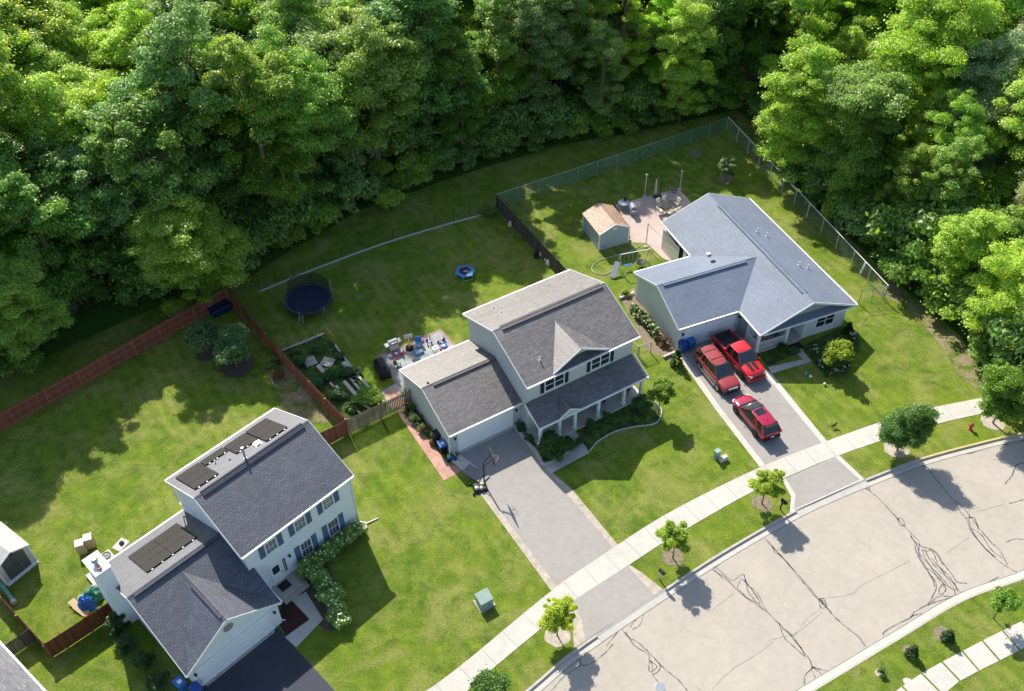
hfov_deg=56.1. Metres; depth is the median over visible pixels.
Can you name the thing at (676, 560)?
mulch ring
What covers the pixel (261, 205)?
bush
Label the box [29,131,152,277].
broadleaf tree
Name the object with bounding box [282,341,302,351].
timber edging
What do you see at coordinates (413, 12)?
broadleaf tree
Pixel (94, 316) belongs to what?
forest floor
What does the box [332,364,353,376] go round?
vegetable plant
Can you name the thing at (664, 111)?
bush
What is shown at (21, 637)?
gate
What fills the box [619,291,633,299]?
timber edging
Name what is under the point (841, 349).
young tree
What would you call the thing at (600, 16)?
broadleaf tree
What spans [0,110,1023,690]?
lawn
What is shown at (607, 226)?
garden shed
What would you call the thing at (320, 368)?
plank
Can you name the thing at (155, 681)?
shrub
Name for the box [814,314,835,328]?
window
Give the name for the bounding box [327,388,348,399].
vegetable plant
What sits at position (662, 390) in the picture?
young tree
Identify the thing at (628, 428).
stone edging
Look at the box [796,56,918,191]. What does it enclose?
broadleaf tree
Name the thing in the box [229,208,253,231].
bush
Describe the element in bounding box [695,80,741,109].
bush
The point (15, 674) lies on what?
house
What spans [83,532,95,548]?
storage cabinet
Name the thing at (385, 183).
bush
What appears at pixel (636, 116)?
bush
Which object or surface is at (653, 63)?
broadleaf tree
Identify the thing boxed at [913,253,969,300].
bush
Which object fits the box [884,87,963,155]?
broadleaf tree
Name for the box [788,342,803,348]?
door mat
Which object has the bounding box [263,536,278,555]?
window
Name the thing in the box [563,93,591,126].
bush
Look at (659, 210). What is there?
patio chair
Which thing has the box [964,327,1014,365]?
bush
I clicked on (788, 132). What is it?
broadleaf tree
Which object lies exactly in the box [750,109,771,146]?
bush
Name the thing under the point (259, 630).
garage door
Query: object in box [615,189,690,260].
patio
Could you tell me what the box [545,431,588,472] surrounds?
front path
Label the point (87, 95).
broadleaf tree
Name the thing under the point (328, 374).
vegetable plant
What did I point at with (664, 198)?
patio chair
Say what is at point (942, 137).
broadleaf tree
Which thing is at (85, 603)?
tarpaulin
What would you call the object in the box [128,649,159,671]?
shrub
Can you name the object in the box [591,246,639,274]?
garden hose
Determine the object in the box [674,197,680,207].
patio chair
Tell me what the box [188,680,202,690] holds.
wheelie bin
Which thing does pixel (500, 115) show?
bush
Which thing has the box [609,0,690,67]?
broadleaf tree
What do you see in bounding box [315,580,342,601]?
hydrangea
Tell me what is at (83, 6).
broadleaf tree
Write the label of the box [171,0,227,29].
broadleaf tree
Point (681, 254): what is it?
window
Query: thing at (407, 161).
bush
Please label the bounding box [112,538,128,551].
air conditioner
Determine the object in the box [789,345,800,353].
shrub
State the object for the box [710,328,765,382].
pickup truck
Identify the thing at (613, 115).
bush
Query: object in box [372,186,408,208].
bush
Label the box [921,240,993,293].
bush
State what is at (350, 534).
hydrangea
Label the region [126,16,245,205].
broadleaf tree
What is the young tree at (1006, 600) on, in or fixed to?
on the verge lawn at (970, 622)
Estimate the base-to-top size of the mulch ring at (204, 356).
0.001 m
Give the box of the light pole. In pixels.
[644,223,648,247]
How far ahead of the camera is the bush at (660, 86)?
110.23 m
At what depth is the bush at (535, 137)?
105.63 m
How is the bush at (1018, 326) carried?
on the forest floor
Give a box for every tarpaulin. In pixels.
[76,594,96,612]
[82,586,103,602]
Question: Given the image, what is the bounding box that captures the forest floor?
[0,10,1012,418]
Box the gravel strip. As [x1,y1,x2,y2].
[259,214,481,291]
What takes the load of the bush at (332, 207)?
on the forest floor
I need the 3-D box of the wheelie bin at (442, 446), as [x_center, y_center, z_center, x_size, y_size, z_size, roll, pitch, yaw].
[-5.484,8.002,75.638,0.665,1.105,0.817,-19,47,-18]
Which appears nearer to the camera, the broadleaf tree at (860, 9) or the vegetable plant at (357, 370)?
the vegetable plant at (357, 370)
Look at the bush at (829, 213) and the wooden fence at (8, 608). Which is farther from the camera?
the bush at (829, 213)
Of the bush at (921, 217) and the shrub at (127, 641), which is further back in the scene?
the bush at (921, 217)
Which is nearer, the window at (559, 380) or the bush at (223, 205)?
the window at (559, 380)
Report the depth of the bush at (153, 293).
87.86 m
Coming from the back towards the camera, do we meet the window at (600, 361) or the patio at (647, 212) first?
the patio at (647, 212)
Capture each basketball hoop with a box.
[404,333,413,350]
[469,446,497,494]
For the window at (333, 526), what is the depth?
68.98 m
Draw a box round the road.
[542,440,1023,690]
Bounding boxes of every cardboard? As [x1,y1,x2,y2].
[68,598,78,613]
[72,603,89,616]
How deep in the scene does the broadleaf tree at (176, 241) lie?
82.65 m
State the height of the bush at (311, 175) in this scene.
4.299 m
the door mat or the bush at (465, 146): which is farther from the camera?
the bush at (465, 146)
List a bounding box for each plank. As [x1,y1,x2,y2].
[316,364,327,379]
[341,361,353,372]
[343,380,356,394]
[349,378,359,389]
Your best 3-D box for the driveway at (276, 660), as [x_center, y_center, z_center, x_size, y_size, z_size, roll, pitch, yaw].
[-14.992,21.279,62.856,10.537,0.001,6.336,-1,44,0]
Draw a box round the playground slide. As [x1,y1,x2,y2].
[0,581,16,604]
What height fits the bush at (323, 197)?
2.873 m
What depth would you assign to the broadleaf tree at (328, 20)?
98.14 m
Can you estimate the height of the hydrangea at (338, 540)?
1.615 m
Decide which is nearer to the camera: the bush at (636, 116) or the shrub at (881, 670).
the shrub at (881, 670)
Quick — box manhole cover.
[655,682,664,690]
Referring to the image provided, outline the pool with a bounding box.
[455,265,474,280]
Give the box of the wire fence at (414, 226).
[257,205,479,289]
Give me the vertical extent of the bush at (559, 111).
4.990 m
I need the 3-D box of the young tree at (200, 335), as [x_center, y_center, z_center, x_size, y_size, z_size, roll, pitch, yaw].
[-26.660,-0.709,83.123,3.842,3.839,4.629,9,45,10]
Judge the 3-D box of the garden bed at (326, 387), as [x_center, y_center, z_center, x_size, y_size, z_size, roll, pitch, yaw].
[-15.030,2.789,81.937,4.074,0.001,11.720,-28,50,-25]
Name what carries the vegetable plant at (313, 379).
on the garden bed at (326, 387)
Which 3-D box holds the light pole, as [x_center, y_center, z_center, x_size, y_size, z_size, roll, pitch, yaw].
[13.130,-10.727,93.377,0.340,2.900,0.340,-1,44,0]
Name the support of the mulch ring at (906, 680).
on the verge lawn at (970, 622)
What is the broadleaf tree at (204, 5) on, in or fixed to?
on the forest floor
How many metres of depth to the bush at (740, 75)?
112.61 m
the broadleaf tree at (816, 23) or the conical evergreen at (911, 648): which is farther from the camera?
the broadleaf tree at (816, 23)
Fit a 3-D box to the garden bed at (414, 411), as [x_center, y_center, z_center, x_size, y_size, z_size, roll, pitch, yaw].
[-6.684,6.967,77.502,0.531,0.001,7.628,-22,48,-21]
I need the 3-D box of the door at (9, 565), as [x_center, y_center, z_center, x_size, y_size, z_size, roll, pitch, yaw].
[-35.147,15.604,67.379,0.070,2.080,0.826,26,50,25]
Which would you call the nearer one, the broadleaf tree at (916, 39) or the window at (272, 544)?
the window at (272, 544)
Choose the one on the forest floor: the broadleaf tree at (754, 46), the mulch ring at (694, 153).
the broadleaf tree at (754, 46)
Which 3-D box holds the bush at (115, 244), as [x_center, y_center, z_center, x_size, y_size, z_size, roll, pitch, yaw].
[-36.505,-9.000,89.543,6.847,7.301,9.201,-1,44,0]
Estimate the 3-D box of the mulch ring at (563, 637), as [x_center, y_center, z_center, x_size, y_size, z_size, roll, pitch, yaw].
[3.072,19.478,64.445,1.725,0.001,1.606,25,50,24]
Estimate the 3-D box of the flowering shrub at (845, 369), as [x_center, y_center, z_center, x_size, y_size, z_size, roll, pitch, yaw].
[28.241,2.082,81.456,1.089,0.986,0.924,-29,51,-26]
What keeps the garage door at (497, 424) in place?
in the house at (554, 352)
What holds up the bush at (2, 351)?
on the forest floor
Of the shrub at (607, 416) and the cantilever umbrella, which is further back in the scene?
the cantilever umbrella
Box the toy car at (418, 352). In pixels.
[414,349,423,355]
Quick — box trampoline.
[283,270,333,322]
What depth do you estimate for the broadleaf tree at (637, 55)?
106.55 m
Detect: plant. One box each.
[263,360,276,368]
[267,354,278,361]
[270,369,284,380]
[288,346,301,355]
[291,354,306,368]
[306,371,323,386]
[309,341,323,353]
[318,368,334,379]
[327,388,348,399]
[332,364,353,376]
[333,350,345,358]
[342,402,359,412]
[350,385,383,405]
[353,366,361,374]
[629,303,638,310]
[632,307,639,315]
[634,308,647,319]
[640,315,648,323]
[643,319,653,325]
[647,323,656,332]
[651,327,659,335]
[653,334,662,340]
[657,333,673,350]
[658,336,668,346]
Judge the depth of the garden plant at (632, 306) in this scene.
86.99 m
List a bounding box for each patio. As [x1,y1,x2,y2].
[381,332,452,388]
[381,383,406,403]
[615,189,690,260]
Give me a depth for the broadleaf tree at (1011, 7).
97.70 m
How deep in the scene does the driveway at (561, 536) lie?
71.94 m
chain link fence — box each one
[496,118,727,204]
[726,117,888,298]
[858,286,887,303]
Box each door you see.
[2,556,20,579]
[12,549,31,570]
[198,614,272,683]
[269,560,284,585]
[458,409,511,450]
[685,315,734,342]
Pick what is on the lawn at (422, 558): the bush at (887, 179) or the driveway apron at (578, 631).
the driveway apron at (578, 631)
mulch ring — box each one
[196,345,214,360]
[219,356,254,377]
[544,627,570,646]
[662,547,683,565]
[688,150,701,156]
[718,175,732,183]
[752,495,772,510]
[884,442,909,457]
[902,645,914,657]
[903,678,910,683]
[933,626,948,642]
[980,415,1004,429]
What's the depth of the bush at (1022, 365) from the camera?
76.62 m
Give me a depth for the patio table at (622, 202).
98.50 m
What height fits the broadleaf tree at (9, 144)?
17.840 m
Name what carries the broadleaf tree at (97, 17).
on the forest floor
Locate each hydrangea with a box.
[295,556,316,577]
[304,564,324,578]
[308,548,328,569]
[309,569,333,591]
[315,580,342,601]
[316,586,346,606]
[318,540,339,558]
[324,597,346,615]
[325,609,351,630]
[330,536,344,553]
[338,526,358,544]
[350,519,366,535]
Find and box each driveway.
[203,627,333,690]
[458,427,612,584]
[684,331,820,464]
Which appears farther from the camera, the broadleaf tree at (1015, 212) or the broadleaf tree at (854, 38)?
the broadleaf tree at (854, 38)
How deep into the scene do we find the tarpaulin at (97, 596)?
66.56 m
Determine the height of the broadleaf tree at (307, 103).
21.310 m
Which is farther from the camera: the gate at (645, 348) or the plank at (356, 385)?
the gate at (645, 348)
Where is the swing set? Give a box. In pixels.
[610,249,651,277]
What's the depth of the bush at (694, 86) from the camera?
110.52 m
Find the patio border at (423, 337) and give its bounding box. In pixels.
[376,329,455,388]
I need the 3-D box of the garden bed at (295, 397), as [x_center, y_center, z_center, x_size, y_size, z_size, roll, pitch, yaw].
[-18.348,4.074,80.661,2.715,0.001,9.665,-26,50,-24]
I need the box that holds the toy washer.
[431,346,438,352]
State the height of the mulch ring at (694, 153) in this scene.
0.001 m
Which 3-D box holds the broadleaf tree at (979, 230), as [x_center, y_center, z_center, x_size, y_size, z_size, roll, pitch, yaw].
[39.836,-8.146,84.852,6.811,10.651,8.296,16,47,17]
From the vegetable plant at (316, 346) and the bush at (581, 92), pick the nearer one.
the vegetable plant at (316, 346)
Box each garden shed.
[0,521,38,585]
[582,203,630,250]
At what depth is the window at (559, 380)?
75.28 m
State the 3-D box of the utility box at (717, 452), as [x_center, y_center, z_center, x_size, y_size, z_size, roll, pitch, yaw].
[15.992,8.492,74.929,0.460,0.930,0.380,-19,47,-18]
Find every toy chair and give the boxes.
[393,357,400,367]
[415,336,422,348]
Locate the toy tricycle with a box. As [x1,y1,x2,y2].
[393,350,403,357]
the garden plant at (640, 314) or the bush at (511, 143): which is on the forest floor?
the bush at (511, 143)
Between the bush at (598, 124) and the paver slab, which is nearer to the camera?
the paver slab
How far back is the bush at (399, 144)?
99.71 m
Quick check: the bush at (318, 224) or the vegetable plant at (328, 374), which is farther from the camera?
the bush at (318, 224)
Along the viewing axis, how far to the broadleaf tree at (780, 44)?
112.23 m
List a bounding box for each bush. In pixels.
[0,346,6,357]
[0,346,44,375]
[0,349,14,376]
[22,330,58,351]
[32,238,91,283]
[82,218,143,288]
[109,256,157,307]
[147,282,175,298]
[182,275,204,291]
[183,192,234,218]
[209,178,266,223]
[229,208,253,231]
[231,173,286,219]
[239,230,269,273]
[242,216,289,258]
[247,176,306,217]
[249,213,268,224]
[264,186,323,234]
[270,223,306,248]
[286,173,317,181]
[295,216,328,234]
[307,162,366,182]
[313,190,338,205]
[316,154,330,173]
[323,202,342,215]
[327,167,383,212]
[329,170,372,201]
[331,146,380,167]
[362,177,390,201]
[364,153,387,175]
[364,156,394,178]
[369,111,421,158]
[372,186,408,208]
[385,171,411,191]
[391,148,424,179]
[404,112,438,152]
[405,158,436,185]
[417,134,456,166]
[424,143,468,172]
[435,118,486,149]
[448,73,492,121]
[451,141,478,156]
[456,145,480,170]
[468,123,520,152]
[479,70,530,118]
[479,144,500,159]
[479,204,497,214]
[490,99,534,127]
[496,133,520,153]
[502,101,540,138]
[520,129,546,151]
[524,80,568,126]
[529,95,578,137]
[541,120,568,141]
[561,90,592,113]
[563,56,632,103]
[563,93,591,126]
[564,109,591,137]
[576,83,610,106]
[582,105,616,137]
[602,101,626,124]
[606,74,666,114]
[607,105,639,134]
[630,106,659,125]
[632,56,659,77]
[637,75,667,97]
[648,93,679,113]
[653,104,678,122]
[679,83,699,102]
[682,109,700,118]
[695,61,748,84]
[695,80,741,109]
[698,46,736,90]
[700,88,722,113]
[720,99,742,109]
[745,90,767,106]
[747,102,764,125]
[749,86,781,98]
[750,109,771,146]
[754,90,781,110]
[776,143,834,189]
[800,140,814,145]
[801,160,881,200]
[804,189,828,207]
[818,186,883,223]
[821,122,916,177]
[822,168,888,207]
[831,200,875,238]
[849,196,894,226]
[858,225,902,250]
[862,200,926,244]
[869,244,898,275]
[877,133,914,201]
[877,234,937,288]
[880,151,939,203]
[890,195,990,243]
[908,157,1003,216]
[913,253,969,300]
[915,273,954,302]
[920,292,964,323]
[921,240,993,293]
[936,269,995,313]
[951,254,1001,310]
[954,302,988,349]
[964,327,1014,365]
[977,308,1023,368]
[980,291,995,359]
[1009,308,1023,356]
[1010,357,1023,376]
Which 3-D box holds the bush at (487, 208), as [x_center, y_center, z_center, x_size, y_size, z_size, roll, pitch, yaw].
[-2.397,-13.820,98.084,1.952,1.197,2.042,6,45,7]
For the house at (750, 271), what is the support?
on the lawn at (422, 558)
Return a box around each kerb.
[525,432,1023,690]
[797,570,1023,690]
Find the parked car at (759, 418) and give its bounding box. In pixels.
[731,394,781,441]
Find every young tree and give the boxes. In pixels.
[182,316,226,352]
[209,321,255,366]
[468,664,513,690]
[536,594,577,635]
[646,375,677,412]
[654,519,691,557]
[717,155,738,179]
[748,467,786,503]
[821,339,855,367]
[875,401,942,452]
[974,362,1023,425]
[989,586,1023,618]
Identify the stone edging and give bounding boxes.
[513,424,543,464]
[542,450,569,466]
[589,401,661,450]
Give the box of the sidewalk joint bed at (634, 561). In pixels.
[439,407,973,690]
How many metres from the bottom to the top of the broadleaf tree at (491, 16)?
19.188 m
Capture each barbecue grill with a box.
[383,338,401,350]
[629,202,636,215]
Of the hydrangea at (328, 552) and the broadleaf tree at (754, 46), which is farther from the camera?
the broadleaf tree at (754, 46)
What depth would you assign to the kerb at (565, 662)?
69.34 m
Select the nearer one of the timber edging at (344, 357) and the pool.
the timber edging at (344, 357)
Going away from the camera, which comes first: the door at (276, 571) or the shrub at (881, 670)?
the shrub at (881, 670)
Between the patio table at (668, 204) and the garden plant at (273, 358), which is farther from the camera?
the patio table at (668, 204)
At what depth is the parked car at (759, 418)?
76.42 m
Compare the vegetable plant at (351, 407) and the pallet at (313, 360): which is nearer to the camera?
the vegetable plant at (351, 407)
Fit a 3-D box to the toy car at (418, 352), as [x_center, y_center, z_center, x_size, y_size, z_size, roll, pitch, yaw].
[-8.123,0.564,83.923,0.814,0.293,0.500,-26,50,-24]
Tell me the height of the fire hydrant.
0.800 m
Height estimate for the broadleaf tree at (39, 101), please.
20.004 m
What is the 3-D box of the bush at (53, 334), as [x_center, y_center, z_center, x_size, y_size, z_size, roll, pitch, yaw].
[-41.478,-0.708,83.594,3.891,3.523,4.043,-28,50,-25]
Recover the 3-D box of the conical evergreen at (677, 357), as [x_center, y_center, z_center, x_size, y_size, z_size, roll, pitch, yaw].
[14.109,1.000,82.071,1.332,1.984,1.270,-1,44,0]
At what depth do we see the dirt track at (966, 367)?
84.65 m
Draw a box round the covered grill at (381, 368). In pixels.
[374,354,391,380]
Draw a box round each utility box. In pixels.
[473,588,495,612]
[713,448,721,459]
[718,454,727,462]
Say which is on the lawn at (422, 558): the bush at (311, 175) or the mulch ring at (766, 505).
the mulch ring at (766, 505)
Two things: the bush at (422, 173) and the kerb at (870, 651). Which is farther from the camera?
the bush at (422, 173)
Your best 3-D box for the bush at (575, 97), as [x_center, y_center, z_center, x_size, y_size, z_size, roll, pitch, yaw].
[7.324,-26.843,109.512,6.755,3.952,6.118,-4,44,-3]
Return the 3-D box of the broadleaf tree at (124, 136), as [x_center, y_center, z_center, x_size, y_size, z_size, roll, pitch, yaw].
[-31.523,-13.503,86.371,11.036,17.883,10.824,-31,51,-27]
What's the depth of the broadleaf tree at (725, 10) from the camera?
105.61 m
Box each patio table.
[618,199,628,205]
[660,200,676,212]
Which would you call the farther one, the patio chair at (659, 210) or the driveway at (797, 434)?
the patio chair at (659, 210)
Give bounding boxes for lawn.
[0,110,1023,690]
[816,579,1023,690]
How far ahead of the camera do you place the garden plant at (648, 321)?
85.40 m
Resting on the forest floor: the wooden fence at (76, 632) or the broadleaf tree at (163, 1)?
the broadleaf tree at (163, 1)
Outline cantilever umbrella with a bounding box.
[652,176,661,198]
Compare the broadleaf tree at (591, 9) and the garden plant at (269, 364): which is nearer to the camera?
the garden plant at (269, 364)
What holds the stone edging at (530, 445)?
on the driveway border at (533, 560)
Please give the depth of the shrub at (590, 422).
77.11 m
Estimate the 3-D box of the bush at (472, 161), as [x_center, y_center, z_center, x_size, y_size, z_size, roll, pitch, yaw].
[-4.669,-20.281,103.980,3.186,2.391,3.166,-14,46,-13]
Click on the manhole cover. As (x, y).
(659, 686)
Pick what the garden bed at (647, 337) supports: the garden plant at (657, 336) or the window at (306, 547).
the garden plant at (657, 336)
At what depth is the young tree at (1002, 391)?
74.47 m
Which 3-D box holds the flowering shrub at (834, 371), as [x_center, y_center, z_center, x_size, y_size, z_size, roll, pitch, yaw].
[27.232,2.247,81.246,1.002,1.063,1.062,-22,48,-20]
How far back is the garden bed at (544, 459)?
75.39 m
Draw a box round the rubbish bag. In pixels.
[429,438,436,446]
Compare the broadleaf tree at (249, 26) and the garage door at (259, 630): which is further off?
the broadleaf tree at (249, 26)
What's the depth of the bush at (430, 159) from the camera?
102.19 m
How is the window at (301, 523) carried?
in the house at (204, 583)
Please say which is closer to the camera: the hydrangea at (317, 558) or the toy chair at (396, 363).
the hydrangea at (317, 558)
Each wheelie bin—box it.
[171,675,187,690]
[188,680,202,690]
[430,429,440,442]
[437,439,447,454]
[678,339,687,352]
[686,337,696,350]
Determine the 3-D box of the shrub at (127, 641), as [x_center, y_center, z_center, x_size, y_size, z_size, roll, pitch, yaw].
[-25.549,19.785,63.684,1.486,1.457,1.627,17,47,17]
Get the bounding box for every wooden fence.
[0,287,228,430]
[0,596,52,657]
[42,603,111,656]
[226,290,348,434]
[320,420,348,443]
[347,389,411,433]
[496,195,566,273]
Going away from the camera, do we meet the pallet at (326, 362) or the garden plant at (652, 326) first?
the pallet at (326, 362)
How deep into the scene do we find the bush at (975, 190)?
88.19 m
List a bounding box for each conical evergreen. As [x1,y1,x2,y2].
[669,348,683,367]
[841,322,852,334]
[903,644,919,659]
[939,629,955,643]
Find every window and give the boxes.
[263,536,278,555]
[280,556,288,572]
[293,515,306,532]
[299,537,313,557]
[321,494,334,510]
[327,516,340,537]
[544,373,564,392]
[590,352,610,370]
[673,238,683,258]
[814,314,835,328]
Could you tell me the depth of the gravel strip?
94.65 m
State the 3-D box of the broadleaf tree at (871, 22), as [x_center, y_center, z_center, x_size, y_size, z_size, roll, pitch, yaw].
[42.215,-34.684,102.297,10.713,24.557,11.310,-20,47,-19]
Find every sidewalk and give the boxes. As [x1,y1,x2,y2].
[426,398,983,690]
[897,620,1023,690]
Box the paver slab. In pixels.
[85,573,96,584]
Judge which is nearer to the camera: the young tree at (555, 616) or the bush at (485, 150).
the young tree at (555, 616)
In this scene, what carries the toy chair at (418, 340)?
on the patio at (407, 358)
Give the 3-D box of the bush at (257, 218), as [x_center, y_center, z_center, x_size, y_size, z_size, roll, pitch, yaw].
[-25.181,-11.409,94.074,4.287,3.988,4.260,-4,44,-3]
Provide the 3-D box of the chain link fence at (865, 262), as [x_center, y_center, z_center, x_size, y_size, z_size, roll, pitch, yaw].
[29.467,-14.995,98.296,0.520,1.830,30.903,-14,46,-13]
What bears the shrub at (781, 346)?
on the garden bed at (771, 356)
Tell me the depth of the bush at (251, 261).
89.49 m
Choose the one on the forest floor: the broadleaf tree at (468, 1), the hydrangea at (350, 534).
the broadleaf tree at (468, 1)
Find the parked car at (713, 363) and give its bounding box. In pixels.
[694,343,740,394]
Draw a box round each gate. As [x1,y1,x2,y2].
[4,628,35,654]
[638,341,651,356]
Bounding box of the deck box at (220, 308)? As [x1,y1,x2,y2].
[208,299,231,318]
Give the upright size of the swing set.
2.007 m
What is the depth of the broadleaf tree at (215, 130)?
90.82 m
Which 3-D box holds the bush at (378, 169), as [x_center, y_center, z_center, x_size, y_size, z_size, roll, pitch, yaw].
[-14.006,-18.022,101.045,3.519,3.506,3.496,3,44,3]
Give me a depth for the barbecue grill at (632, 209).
97.64 m
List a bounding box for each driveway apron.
[569,565,662,647]
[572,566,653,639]
[784,455,863,511]
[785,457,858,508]
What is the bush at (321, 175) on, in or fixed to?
on the forest floor
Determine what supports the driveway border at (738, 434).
on the lawn at (422, 558)
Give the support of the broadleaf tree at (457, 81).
on the forest floor
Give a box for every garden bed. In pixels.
[266,360,333,422]
[283,334,380,428]
[300,522,364,629]
[412,408,447,462]
[538,447,551,461]
[578,398,660,451]
[618,288,676,360]
[757,347,792,365]
[803,326,860,376]
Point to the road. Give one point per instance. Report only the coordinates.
(798, 603)
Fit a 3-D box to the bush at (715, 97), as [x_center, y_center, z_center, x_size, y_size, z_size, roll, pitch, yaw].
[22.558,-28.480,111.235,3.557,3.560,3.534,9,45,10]
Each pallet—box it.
[304,355,317,367]
[320,357,335,367]
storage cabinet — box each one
[74,538,86,554]
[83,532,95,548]
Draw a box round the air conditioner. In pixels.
[101,549,113,560]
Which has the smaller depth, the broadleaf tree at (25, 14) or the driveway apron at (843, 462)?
the driveway apron at (843, 462)
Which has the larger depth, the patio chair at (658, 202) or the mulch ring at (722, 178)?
the mulch ring at (722, 178)
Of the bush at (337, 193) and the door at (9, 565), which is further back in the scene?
the bush at (337, 193)
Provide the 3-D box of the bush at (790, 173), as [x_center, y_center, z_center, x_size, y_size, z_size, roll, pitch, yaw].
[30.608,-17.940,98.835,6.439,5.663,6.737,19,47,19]
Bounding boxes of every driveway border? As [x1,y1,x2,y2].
[481,430,617,589]
[680,336,825,466]
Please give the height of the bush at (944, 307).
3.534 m
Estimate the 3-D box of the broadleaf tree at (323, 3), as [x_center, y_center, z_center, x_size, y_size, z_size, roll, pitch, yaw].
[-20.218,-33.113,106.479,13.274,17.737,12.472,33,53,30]
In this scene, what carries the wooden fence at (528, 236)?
on the lawn at (422, 558)
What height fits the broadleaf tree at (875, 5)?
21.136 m
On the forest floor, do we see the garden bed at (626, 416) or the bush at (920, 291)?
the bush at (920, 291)
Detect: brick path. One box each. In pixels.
[384,388,404,407]
[397,409,461,479]
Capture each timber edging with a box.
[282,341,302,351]
[303,332,324,342]
[334,344,357,375]
[357,375,383,403]
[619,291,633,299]
[662,351,674,358]
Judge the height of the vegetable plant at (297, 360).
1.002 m
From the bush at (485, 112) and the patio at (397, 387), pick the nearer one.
the patio at (397, 387)
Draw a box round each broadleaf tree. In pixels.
[0,0,82,68]
[0,9,42,74]
[0,29,59,207]
[0,69,107,241]
[0,126,83,250]
[0,151,120,311]
[0,219,50,299]
[0,247,76,358]
[1,24,77,78]
[13,54,109,187]
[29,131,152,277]
[44,0,122,73]
[56,64,137,184]
[57,0,119,28]
[65,0,110,70]
[75,0,155,75]
[75,93,220,263]
[80,0,158,34]
[89,66,167,207]
[118,190,254,315]
[122,53,212,143]
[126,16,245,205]
[128,0,242,199]
[134,0,251,146]
[139,0,200,37]
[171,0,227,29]
[187,31,308,206]
[187,77,272,199]
[190,30,250,143]
[204,21,361,223]
[205,0,261,33]
[213,26,258,73]
[219,0,271,31]
[221,4,323,39]
[241,0,329,68]
[241,23,318,159]
[284,15,370,173]
[301,0,335,18]
[305,0,368,32]
[315,12,435,178]
[324,0,390,123]
[354,0,429,21]
[362,0,494,151]
[420,18,475,136]
[430,21,495,162]
[442,0,518,103]
[446,0,473,25]
[463,0,530,110]
[487,0,559,97]
[493,0,589,126]
[527,0,610,87]
[557,0,620,80]
[569,17,629,131]
[592,0,657,80]
[596,0,629,21]
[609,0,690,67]
[640,0,679,84]
[649,0,722,122]
[686,0,752,100]
[705,0,784,75]
[734,5,777,61]
[749,9,800,39]
[752,32,840,183]
[754,0,855,82]
[756,0,814,67]
[781,0,843,50]
[781,0,860,44]
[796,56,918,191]
[822,0,901,48]
[825,25,880,100]
[832,13,884,65]
[840,0,897,21]
[859,0,930,72]
[866,0,1005,146]
[873,142,942,208]
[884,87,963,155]
[888,0,1023,122]
[901,133,987,214]
[923,87,995,180]
[924,205,1017,291]
[925,26,1023,135]
[926,80,1023,178]
[958,236,1023,356]
[968,75,1023,207]
[978,64,1023,180]
[989,203,1023,253]
[995,0,1023,38]
[1010,12,1023,44]
[1011,168,1023,240]
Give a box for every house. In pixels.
[0,641,45,690]
[82,408,377,685]
[399,269,648,453]
[633,193,857,353]
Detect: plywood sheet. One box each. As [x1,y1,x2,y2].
[451,455,477,469]
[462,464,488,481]
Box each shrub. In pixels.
[103,611,131,639]
[114,630,139,656]
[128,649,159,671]
[144,669,170,690]
[403,403,415,415]
[407,413,422,424]
[417,423,431,435]
[516,421,524,432]
[524,433,533,442]
[533,427,576,462]
[575,436,585,445]
[585,418,595,427]
[602,410,613,422]
[619,288,630,295]
[630,393,654,414]
[776,342,787,351]
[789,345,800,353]
[810,344,820,353]
[817,357,825,368]
[827,367,841,375]
[840,363,850,373]
[849,330,858,337]
[877,666,885,677]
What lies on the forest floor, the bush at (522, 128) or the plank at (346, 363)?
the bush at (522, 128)
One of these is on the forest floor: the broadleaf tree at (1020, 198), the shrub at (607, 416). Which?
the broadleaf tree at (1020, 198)
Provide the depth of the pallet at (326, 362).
83.12 m
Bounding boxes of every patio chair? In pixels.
[656,197,662,206]
[656,206,663,214]
[662,195,667,202]
[666,209,674,213]
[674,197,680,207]
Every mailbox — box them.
[658,568,665,579]
[780,498,787,509]
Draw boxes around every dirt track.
[732,136,766,164]
[873,282,984,390]
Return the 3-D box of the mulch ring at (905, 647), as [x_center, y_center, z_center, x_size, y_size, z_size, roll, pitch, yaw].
[26.262,20.187,63.360,0.999,0.001,1.000,-1,44,0]
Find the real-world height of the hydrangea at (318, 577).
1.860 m
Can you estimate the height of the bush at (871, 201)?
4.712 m
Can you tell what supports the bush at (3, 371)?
on the forest floor
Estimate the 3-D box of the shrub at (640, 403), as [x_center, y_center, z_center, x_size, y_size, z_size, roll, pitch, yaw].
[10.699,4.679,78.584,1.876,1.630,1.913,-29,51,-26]
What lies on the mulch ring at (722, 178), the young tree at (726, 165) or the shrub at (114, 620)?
the young tree at (726, 165)
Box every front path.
[285,592,322,646]
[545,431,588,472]
[768,340,810,372]
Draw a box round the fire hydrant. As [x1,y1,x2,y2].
[968,423,973,430]
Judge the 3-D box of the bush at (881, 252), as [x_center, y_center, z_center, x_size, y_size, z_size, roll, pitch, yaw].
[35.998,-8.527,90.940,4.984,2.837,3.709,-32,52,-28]
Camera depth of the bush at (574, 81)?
109.54 m
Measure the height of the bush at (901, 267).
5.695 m
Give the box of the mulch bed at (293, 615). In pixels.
[280,601,308,635]

